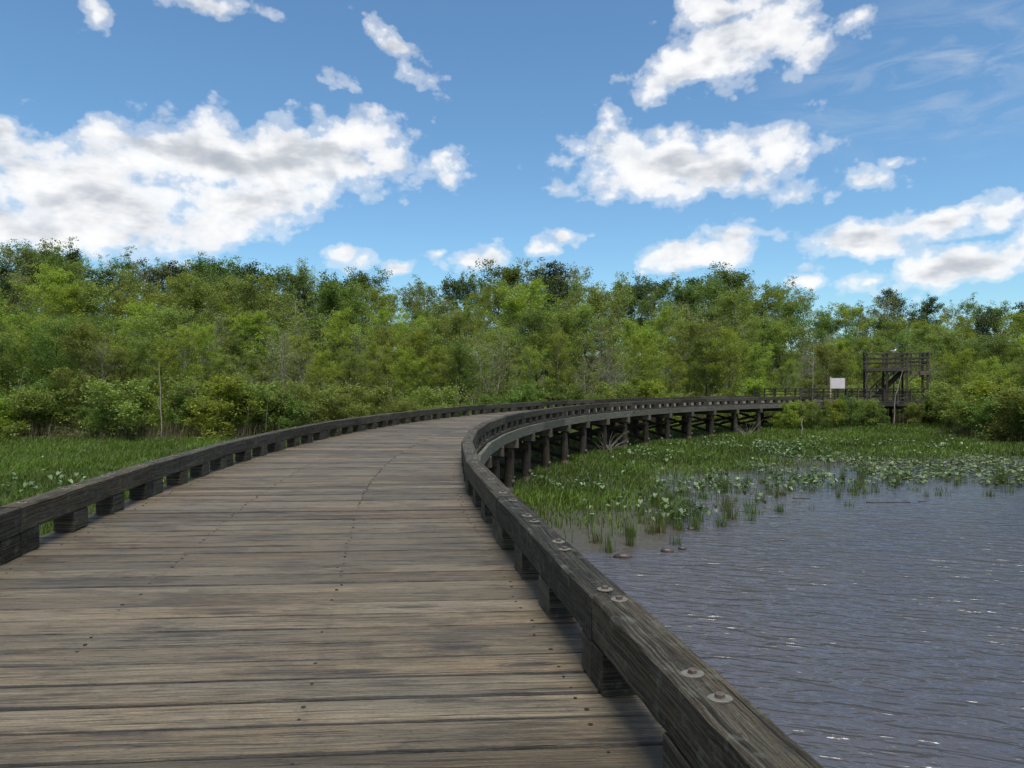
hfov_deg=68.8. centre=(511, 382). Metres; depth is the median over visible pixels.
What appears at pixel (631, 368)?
tree
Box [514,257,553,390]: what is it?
tree
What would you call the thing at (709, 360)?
tree
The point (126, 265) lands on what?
tree
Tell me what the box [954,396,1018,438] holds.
shrub
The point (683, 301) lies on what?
tree
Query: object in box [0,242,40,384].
tree
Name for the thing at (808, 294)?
tree
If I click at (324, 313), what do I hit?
tree
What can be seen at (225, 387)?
shrub
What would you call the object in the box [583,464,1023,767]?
water
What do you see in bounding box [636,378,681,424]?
shrub
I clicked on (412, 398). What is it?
shrub
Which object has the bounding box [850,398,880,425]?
shrub
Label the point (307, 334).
tree
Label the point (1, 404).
shrub
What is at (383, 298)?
tree
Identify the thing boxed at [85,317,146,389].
tree
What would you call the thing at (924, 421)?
shrub
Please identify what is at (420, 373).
tree
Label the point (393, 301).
tree
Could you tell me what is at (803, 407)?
shrub
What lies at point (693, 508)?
sedge clump
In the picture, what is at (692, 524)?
sedge clump
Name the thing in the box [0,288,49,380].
tree
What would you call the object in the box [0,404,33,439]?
shrub
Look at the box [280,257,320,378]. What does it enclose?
tree
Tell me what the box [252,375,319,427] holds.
shrub
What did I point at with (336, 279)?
tree
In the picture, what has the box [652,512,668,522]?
sedge clump
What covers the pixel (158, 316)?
tree
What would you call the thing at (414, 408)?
shrub
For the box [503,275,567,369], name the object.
tree
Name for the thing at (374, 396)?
shrub
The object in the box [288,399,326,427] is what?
shrub
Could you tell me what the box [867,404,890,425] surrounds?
shrub
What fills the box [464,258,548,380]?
tree
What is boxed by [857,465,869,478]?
sedge clump
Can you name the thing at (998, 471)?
sedge clump
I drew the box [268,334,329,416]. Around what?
tree
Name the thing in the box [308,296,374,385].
tree
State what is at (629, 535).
sedge clump
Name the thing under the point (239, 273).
tree
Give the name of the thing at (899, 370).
observation tower
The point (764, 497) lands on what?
sedge clump
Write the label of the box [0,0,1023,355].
sky
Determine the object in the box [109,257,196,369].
tree
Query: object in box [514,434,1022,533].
arrow arum
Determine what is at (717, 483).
sedge clump
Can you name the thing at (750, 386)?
shrub
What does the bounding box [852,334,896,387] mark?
tree
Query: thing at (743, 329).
tree
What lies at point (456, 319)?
tree
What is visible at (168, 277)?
tree
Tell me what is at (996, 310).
tree
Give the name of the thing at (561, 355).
tree
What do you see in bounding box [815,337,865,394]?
tree
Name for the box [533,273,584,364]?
tree
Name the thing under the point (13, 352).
tree
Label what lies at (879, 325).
tree
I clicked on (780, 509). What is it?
sedge clump
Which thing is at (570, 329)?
tree
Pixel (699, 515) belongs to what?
sedge clump
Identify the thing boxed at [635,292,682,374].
tree
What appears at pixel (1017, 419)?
shrub
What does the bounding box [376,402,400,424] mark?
shrub
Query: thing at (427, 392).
shrub
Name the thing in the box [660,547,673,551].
mud clod
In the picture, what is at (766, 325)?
tree
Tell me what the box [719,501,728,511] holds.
sedge clump
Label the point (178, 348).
tree
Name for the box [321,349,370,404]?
tree
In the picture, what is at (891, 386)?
shrub
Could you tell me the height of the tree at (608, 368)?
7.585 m
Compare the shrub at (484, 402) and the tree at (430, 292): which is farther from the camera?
the tree at (430, 292)
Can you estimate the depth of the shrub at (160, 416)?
51.25 m
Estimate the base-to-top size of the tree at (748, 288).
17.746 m
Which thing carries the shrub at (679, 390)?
on the ground at (645, 541)
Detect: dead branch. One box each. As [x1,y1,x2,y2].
[587,431,627,450]
[734,420,758,434]
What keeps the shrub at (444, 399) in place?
on the ground at (645, 541)
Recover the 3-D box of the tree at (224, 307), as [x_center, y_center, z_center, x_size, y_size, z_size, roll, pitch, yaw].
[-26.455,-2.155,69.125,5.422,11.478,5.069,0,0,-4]
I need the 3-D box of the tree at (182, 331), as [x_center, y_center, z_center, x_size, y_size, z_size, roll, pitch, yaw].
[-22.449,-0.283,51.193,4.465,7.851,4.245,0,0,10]
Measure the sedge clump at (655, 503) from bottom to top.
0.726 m
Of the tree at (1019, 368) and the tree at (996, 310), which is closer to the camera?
the tree at (1019, 368)
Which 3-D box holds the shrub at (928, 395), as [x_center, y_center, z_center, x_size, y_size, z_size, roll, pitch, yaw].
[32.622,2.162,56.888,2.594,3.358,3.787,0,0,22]
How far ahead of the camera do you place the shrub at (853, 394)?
67.94 m
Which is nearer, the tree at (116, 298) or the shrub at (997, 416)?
the shrub at (997, 416)
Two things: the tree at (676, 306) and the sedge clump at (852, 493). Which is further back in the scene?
the tree at (676, 306)
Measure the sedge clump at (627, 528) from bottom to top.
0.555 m
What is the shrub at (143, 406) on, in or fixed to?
on the ground at (645, 541)
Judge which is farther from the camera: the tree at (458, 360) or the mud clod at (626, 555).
the tree at (458, 360)
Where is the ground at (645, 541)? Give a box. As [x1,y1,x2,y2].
[0,352,1023,554]
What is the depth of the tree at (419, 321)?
70.20 m
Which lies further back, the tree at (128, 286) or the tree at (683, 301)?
the tree at (683, 301)
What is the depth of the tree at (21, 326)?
59.40 m
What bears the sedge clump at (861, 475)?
on the ground at (645, 541)
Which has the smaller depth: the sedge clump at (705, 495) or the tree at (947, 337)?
the sedge clump at (705, 495)
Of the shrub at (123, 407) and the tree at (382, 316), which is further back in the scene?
the tree at (382, 316)
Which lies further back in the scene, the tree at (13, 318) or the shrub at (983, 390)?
the tree at (13, 318)
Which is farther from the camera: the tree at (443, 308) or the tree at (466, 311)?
the tree at (443, 308)
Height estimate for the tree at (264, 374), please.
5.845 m
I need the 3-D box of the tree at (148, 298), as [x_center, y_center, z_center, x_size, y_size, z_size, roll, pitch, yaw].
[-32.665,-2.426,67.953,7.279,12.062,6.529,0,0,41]
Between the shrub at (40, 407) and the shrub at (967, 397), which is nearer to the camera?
the shrub at (40, 407)
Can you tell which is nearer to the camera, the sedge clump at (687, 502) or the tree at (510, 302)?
the sedge clump at (687, 502)
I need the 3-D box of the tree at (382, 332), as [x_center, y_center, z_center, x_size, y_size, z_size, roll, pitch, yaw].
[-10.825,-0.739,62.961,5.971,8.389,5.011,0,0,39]
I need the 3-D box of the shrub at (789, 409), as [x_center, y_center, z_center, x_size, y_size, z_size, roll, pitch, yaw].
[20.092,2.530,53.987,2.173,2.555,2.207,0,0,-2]
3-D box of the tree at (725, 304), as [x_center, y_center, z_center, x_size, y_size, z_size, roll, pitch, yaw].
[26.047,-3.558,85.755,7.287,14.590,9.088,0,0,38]
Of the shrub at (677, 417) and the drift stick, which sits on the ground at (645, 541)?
the shrub at (677, 417)
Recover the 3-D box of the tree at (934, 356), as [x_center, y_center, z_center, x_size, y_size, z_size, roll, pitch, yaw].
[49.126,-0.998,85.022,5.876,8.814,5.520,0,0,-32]
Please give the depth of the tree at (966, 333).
91.72 m
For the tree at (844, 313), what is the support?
on the ground at (645, 541)
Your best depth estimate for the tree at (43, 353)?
51.59 m
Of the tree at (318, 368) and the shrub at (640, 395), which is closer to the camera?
the tree at (318, 368)
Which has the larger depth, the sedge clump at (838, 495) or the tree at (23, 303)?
the tree at (23, 303)
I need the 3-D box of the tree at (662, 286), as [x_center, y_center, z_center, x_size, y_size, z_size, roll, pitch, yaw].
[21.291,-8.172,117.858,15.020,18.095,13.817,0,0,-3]
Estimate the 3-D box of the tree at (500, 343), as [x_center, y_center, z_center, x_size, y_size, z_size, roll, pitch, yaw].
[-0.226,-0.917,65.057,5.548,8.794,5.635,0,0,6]
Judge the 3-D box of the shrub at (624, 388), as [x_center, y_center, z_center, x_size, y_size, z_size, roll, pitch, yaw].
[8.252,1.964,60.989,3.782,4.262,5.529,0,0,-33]
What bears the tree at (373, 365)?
on the ground at (645, 541)
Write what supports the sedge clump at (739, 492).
on the ground at (645, 541)
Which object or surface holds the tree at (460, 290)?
on the ground at (645, 541)
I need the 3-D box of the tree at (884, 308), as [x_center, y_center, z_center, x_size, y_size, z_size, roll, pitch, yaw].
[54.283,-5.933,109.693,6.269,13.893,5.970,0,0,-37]
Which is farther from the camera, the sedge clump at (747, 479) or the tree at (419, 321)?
the tree at (419, 321)
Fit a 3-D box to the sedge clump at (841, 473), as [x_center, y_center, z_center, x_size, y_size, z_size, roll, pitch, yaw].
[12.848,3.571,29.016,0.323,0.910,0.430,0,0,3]
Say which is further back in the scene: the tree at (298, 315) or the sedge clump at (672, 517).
the tree at (298, 315)
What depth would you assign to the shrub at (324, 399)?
48.03 m
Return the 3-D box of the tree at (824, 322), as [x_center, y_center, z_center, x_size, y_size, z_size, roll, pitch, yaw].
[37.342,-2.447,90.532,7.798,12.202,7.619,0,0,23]
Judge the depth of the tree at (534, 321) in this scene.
63.26 m
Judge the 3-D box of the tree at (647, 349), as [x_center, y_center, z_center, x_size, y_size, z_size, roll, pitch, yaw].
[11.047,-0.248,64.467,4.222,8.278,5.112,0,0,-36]
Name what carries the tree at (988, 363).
on the ground at (645, 541)
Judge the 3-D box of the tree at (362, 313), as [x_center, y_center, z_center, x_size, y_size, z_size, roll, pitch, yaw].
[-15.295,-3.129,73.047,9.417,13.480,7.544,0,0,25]
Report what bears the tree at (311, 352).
on the ground at (645, 541)
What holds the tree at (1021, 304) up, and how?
on the ground at (645, 541)
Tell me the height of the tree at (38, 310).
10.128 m
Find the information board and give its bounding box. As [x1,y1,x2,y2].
[830,377,845,400]
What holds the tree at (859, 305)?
on the ground at (645, 541)
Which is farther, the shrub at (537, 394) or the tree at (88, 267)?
the tree at (88, 267)
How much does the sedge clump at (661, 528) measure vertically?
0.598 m
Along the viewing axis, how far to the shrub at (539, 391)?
55.20 m
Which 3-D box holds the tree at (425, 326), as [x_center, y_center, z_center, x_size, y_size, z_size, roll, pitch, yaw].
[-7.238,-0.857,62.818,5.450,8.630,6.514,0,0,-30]
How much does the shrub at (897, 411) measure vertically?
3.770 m
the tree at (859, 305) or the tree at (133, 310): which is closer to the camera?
the tree at (133, 310)
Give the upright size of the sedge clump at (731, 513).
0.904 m
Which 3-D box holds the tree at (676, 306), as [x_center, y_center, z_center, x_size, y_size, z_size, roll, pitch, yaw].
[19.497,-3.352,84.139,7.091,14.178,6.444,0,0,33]
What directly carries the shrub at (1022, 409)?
on the ground at (645, 541)
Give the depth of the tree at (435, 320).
70.49 m
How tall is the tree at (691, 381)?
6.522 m
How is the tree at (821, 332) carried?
on the ground at (645, 541)
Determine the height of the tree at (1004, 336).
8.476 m
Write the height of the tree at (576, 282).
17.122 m
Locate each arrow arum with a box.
[0,447,163,503]
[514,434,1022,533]
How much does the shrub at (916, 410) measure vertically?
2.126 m
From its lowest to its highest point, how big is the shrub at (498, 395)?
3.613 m
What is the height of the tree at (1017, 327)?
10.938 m
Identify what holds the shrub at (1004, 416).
on the ground at (645, 541)
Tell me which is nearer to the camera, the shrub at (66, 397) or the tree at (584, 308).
the shrub at (66, 397)
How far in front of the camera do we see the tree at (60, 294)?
65.01 m
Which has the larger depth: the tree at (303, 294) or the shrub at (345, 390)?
the tree at (303, 294)
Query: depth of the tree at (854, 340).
82.41 m
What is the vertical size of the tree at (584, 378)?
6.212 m
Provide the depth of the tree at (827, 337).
78.42 m
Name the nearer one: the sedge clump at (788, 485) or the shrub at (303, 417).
the sedge clump at (788, 485)
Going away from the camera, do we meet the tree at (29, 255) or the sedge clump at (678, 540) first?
the sedge clump at (678, 540)
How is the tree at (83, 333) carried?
on the ground at (645, 541)
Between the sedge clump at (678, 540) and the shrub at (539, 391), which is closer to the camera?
the sedge clump at (678, 540)
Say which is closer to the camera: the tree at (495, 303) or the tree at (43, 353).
the tree at (43, 353)
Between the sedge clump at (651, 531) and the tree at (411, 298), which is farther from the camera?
the tree at (411, 298)
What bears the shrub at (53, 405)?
on the ground at (645, 541)
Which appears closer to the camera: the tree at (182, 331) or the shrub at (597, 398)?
the tree at (182, 331)
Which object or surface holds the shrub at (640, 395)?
on the ground at (645, 541)
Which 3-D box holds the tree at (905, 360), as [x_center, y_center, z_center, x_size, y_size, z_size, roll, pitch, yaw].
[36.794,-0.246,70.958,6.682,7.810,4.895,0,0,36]
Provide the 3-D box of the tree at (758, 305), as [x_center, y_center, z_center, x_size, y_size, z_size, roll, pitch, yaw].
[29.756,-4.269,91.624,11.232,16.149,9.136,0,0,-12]
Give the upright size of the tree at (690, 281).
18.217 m
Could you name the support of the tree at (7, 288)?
on the ground at (645, 541)
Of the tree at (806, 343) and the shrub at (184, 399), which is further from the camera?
the tree at (806, 343)
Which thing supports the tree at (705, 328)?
on the ground at (645, 541)
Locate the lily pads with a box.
[708,447,1023,488]
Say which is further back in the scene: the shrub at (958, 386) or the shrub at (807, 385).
the shrub at (807, 385)
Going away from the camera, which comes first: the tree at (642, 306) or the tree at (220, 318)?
the tree at (220, 318)
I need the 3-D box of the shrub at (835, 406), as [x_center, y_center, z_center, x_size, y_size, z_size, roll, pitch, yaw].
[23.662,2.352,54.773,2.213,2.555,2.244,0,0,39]
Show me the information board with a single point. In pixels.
(837, 383)
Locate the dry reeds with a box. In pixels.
[0,411,1023,537]
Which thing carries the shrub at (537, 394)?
on the ground at (645, 541)
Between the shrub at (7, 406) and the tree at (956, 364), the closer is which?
the shrub at (7, 406)
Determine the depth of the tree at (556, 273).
103.24 m
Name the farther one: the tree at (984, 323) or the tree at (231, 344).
the tree at (984, 323)
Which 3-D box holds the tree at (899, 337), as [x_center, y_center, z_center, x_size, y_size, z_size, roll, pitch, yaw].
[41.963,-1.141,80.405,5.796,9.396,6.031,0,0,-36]
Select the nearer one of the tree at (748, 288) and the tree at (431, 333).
the tree at (431, 333)
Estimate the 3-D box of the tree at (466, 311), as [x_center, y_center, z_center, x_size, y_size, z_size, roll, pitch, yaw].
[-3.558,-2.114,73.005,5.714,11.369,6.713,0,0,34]
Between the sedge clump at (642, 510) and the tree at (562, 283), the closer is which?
the sedge clump at (642, 510)
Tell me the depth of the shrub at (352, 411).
47.92 m
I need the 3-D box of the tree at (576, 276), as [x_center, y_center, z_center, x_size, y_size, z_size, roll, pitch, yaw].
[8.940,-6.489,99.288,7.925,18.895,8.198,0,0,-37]
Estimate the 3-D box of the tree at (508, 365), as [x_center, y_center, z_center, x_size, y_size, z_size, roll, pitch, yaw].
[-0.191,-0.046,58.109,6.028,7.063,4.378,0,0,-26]
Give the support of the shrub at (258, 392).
on the ground at (645, 541)
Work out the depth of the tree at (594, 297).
75.82 m
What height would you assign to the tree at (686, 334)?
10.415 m
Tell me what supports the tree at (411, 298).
on the ground at (645, 541)
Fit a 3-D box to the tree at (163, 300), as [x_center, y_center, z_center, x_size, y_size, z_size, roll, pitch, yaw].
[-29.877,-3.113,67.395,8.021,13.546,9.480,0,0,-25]
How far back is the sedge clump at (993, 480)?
27.87 m
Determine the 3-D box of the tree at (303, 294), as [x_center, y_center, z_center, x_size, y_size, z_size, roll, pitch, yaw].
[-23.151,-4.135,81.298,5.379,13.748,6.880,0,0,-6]
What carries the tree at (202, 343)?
on the ground at (645, 541)
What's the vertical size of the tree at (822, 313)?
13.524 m
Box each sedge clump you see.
[586,526,604,543]
[600,531,616,553]
[614,520,637,536]
[620,518,636,546]
[633,499,645,515]
[637,511,650,523]
[643,519,659,534]
[646,479,663,501]
[647,510,664,521]
[649,512,667,532]
[650,486,662,506]
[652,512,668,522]
[661,505,679,525]
[662,482,671,499]
[665,501,681,516]
[669,529,681,545]
[671,480,684,499]
[672,518,692,530]
[683,492,695,506]
[684,503,697,516]
[687,506,705,522]
[688,516,706,528]
[691,516,699,530]
[696,477,706,491]
[699,490,711,499]
[713,471,724,487]
[713,509,733,526]
[718,494,734,506]
[719,495,740,519]
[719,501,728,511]
[720,476,730,492]
[727,486,742,493]
[741,511,755,520]
[742,470,754,482]
[745,501,763,514]
[752,488,768,500]
[772,488,781,498]
[774,486,790,495]
[774,499,785,512]
[786,479,795,490]
[806,470,820,482]
[834,487,842,497]
[839,466,846,479]
[843,481,862,492]
[848,486,858,495]
[853,476,863,488]
[856,464,865,480]
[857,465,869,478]
[859,482,869,493]
[869,483,880,492]
[891,467,901,484]
[935,487,950,495]
[943,474,950,481]
[953,475,960,485]
[981,487,995,496]
[986,475,1000,484]
[992,462,1005,477]
[998,471,1010,484]
[1000,483,1016,492]
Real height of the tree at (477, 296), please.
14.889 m
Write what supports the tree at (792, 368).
on the ground at (645, 541)
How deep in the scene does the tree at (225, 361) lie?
51.81 m
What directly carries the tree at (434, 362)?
on the ground at (645, 541)
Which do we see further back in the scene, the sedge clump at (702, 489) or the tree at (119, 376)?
the tree at (119, 376)
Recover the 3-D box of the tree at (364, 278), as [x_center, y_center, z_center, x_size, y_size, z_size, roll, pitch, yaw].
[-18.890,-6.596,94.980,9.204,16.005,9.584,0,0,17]
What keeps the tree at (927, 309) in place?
on the ground at (645, 541)
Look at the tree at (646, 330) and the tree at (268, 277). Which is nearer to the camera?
the tree at (646, 330)
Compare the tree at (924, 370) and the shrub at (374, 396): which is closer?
the shrub at (374, 396)
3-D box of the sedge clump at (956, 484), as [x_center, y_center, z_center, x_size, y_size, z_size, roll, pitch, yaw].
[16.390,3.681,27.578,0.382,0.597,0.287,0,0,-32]
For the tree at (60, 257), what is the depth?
96.46 m
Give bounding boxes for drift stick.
[866,501,910,502]
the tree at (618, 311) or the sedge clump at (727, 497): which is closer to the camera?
the sedge clump at (727, 497)
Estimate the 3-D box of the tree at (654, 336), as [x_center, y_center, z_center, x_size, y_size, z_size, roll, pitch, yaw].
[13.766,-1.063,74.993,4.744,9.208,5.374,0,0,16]
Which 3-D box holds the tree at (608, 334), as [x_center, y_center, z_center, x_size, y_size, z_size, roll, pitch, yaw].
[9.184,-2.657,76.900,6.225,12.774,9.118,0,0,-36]
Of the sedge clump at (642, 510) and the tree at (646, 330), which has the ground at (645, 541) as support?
the tree at (646, 330)
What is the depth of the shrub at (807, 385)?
72.31 m
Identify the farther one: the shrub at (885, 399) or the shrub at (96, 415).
the shrub at (885, 399)
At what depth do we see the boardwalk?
4.61 m
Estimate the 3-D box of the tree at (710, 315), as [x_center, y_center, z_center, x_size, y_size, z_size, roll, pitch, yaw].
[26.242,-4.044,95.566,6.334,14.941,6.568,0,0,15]
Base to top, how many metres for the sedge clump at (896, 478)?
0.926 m
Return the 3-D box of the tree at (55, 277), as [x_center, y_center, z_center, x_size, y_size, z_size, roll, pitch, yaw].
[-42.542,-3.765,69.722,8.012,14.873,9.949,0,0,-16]
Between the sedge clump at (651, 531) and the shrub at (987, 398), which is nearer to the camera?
the sedge clump at (651, 531)
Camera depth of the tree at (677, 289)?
101.89 m
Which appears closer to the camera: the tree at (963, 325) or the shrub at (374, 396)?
the shrub at (374, 396)
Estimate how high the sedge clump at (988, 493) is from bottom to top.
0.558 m
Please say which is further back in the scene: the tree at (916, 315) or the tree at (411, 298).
the tree at (916, 315)
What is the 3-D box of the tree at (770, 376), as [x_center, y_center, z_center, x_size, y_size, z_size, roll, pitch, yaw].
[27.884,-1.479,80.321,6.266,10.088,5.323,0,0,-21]
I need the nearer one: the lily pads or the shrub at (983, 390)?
the lily pads
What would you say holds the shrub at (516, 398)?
on the ground at (645, 541)
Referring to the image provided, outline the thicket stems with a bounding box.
[6,373,962,435]
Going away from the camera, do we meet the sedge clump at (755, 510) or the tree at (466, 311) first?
the sedge clump at (755, 510)
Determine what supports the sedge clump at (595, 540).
on the ground at (645, 541)
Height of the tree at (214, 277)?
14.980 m
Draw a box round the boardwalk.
[0,396,823,767]
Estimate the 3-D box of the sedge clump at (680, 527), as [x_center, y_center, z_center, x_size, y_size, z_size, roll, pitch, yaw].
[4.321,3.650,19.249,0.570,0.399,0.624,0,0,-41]
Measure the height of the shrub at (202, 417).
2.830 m
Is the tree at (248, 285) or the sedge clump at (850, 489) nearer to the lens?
the sedge clump at (850, 489)
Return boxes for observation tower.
[862,352,929,423]
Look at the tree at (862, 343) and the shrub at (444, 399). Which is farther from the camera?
the tree at (862, 343)
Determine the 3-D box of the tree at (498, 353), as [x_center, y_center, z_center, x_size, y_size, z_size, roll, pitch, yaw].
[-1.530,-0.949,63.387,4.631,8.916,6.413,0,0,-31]
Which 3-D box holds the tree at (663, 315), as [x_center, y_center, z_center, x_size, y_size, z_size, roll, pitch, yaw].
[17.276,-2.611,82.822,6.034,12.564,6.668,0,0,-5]
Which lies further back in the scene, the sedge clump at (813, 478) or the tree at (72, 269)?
the tree at (72, 269)
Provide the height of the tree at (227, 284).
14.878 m
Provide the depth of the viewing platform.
58.30 m
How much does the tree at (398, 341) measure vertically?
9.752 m
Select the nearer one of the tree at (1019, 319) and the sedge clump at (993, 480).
the sedge clump at (993, 480)
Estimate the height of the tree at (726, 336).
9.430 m
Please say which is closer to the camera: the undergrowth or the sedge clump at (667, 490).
the sedge clump at (667, 490)
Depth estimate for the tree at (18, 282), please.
74.07 m
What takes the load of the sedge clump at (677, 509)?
on the ground at (645, 541)
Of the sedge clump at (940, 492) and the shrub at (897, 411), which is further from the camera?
the shrub at (897, 411)
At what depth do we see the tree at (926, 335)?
73.94 m
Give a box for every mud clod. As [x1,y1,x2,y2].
[613,552,631,558]
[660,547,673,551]
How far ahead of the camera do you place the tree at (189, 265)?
93.44 m
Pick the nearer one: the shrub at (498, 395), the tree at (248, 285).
the shrub at (498, 395)
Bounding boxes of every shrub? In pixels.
[0,377,57,437]
[0,388,76,440]
[0,392,10,437]
[0,398,11,426]
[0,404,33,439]
[12,376,79,435]
[33,375,96,431]
[44,387,89,432]
[71,403,112,434]
[77,377,158,437]
[81,402,126,438]
[118,391,167,433]
[124,389,163,427]
[145,401,175,431]
[146,389,183,433]
[156,371,210,429]
[163,387,213,432]
[179,402,224,437]
[187,371,265,438]
[218,384,270,432]
[223,380,306,434]
[249,389,299,430]
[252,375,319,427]
[266,394,299,431]
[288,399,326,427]
[300,386,346,435]
[301,383,360,422]
[309,393,354,432]
[341,403,387,433]
[348,385,399,424]
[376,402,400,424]
[384,399,419,422]
[389,387,427,407]
[399,404,437,421]
[413,385,462,417]
[422,389,459,417]
[467,395,493,413]
[473,385,517,413]
[485,382,542,410]
[504,378,548,408]
[504,380,556,408]
[541,378,583,405]
[543,382,591,407]
[572,390,616,427]
[589,380,641,423]
[596,391,618,424]
[632,387,652,421]
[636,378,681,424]
[653,392,681,419]
[664,387,686,419]
[732,376,775,421]
[741,390,758,416]
[768,411,786,427]
[775,400,805,428]
[776,392,794,419]
[787,374,828,415]
[789,400,823,427]
[805,403,833,429]
[816,390,845,418]
[822,398,849,426]
[831,384,872,419]
[836,392,867,425]
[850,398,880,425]
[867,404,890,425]
[868,389,897,418]
[875,382,905,413]
[888,385,920,420]
[892,375,933,417]
[895,380,946,414]
[899,402,929,423]
[912,396,942,424]
[913,378,965,423]
[922,389,960,423]
[925,381,987,427]
[937,394,986,432]
[952,376,1021,436]
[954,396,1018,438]
[959,389,991,419]
[975,385,1023,442]
[980,396,1023,437]
[982,387,1023,437]
[982,402,1016,435]
[1004,400,1023,429]
[1007,390,1023,436]
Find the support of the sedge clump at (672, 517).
on the ground at (645, 541)
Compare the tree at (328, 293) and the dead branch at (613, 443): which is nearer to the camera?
the dead branch at (613, 443)
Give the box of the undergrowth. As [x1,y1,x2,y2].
[0,352,1023,436]
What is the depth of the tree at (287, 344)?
51.95 m
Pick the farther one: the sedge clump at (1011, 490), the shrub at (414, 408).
the shrub at (414, 408)
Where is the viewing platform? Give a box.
[753,388,951,425]
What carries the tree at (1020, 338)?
on the ground at (645, 541)
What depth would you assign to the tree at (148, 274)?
89.04 m
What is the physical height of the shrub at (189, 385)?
4.775 m
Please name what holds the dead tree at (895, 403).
on the ground at (645, 541)
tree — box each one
[0,239,55,384]
[0,239,60,311]
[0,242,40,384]
[0,259,43,332]
[0,275,35,379]
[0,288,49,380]
[0,298,23,388]
[0,304,71,389]
[0,328,33,410]
[0,335,45,422]
[1,272,55,325]
[2,262,104,369]
[2,291,42,385]
[2,313,61,391]
[3,312,75,391]
[6,313,104,402]
[8,238,72,307]
[12,282,120,394]
[14,256,86,316]
[26,237,99,278]
[30,254,102,317]
[39,279,121,414]
[39,314,134,431]
[43,313,108,418]
[49,311,132,395]
[57,254,116,316]
[59,245,87,299]
[67,264,147,382]
[76,332,129,414]
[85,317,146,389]
[90,346,162,423]
[97,288,165,386]
[97,299,192,395]
[98,245,147,323]
[103,265,161,379]
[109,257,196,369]
[111,332,167,426]
[116,301,209,418]
[122,291,183,390]
[123,257,179,373]
[134,273,221,387]
[142,345,183,423]
[145,273,228,381]
[147,289,181,371]
[149,312,210,406]
[152,320,213,428]
[154,269,207,377]
[154,368,161,433]
[155,252,207,320]
[162,322,235,403]
[175,271,252,375]
[178,256,275,362]
[186,255,248,348]
[193,303,246,401]
[197,309,290,389]
[199,273,256,368]
[199,300,248,378]
[205,354,256,428]
[208,271,297,384]
[225,309,294,412]
[225,351,282,416]
[235,281,295,378]
[236,263,290,347]
[242,287,314,387]
[247,320,304,427]
[251,316,322,397]
[264,284,345,388]
[268,264,317,381]
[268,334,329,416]
[270,319,352,399]
[276,281,321,401]
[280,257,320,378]
[281,272,373,378]
[291,269,372,379]
[299,348,351,403]
[302,282,392,385]
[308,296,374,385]
[309,285,339,384]
[311,304,379,391]
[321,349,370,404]
[336,323,381,404]
[343,265,396,387]
[358,324,408,400]
[358,341,403,408]
[359,286,399,379]
[359,303,410,388]
[376,287,408,385]
[380,347,426,402]
[381,329,442,398]
[384,315,444,405]
[387,321,408,394]
[392,280,442,345]
[398,274,452,320]
[398,322,468,395]
[398,356,436,405]
[400,305,449,376]
[404,313,452,386]
[413,343,464,397]
[418,311,477,413]
[420,299,472,370]
[423,271,486,344]
[428,338,493,406]
[433,308,494,405]
[439,302,497,398]
[454,268,493,390]
[454,325,524,403]
[458,288,503,392]
[463,277,521,382]
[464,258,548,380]
[466,317,526,397]
[472,337,542,402]
[476,323,538,393]
[477,293,543,384]
[486,277,573,382]
[487,306,584,394]
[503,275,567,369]
[508,344,555,397]
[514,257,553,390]
[517,257,581,380]
[531,327,578,400]
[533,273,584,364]
[537,309,598,391]
[543,285,632,393]
[547,283,592,399]
[548,261,604,331]
[552,301,634,398]
[564,274,605,388]
[572,352,602,399]
[576,294,635,391]
[577,311,629,395]
[581,336,631,390]
[586,271,638,390]
[588,289,634,385]
[590,275,667,376]
[600,349,654,395]
[607,316,670,392]
[607,334,671,397]
[616,321,659,383]
[622,275,682,378]
[628,288,675,351]
[628,327,673,388]
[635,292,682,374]
[650,303,688,387]
[650,353,698,396]
[656,272,704,393]
[658,273,754,395]
[660,315,717,392]
[662,289,719,394]
[662,316,725,395]
[664,285,705,396]
[667,273,735,393]
[677,353,714,396]
[678,333,733,396]
[686,306,772,392]
[696,326,752,395]
[697,295,739,370]
[700,261,757,388]
[701,288,766,393]
[710,282,808,392]
[727,315,801,392]
[729,296,771,377]
[731,274,758,385]
[739,341,775,392]
[749,295,794,371]
[755,322,800,396]
[761,298,834,375]
[763,315,805,389]
[765,276,818,374]
[769,359,803,394]
[782,324,819,394]
[791,349,821,395]
[792,288,818,373]
[793,312,854,387]
[799,341,856,399]
[808,314,833,360]
[809,325,853,387]
[812,302,881,381]
[813,302,843,351]
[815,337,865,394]
[821,332,877,385]
[846,301,871,381]
[847,314,891,378]
[849,336,877,387]
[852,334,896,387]
[857,360,885,387]
[860,315,910,374]
[861,338,936,384]
[862,295,910,356]
[864,288,914,372]
[868,314,918,382]
[868,328,925,385]
[891,319,946,387]
[893,371,902,423]
[898,322,966,384]
[906,310,938,377]
[908,293,952,346]
[909,357,941,383]
[912,321,952,368]
[919,354,948,380]
[925,325,984,386]
[926,340,973,377]
[930,346,985,391]
[935,306,956,359]
[939,314,983,380]
[942,340,997,385]
[946,292,987,343]
[947,322,982,381]
[955,333,1023,388]
[958,309,1009,369]
[965,355,1023,393]
[968,300,1013,372]
[978,331,1020,381]
[983,361,1023,389]
[991,312,1023,384]
[995,301,1023,350]
[999,330,1023,388]
[1007,355,1023,391]
[1008,310,1023,354]

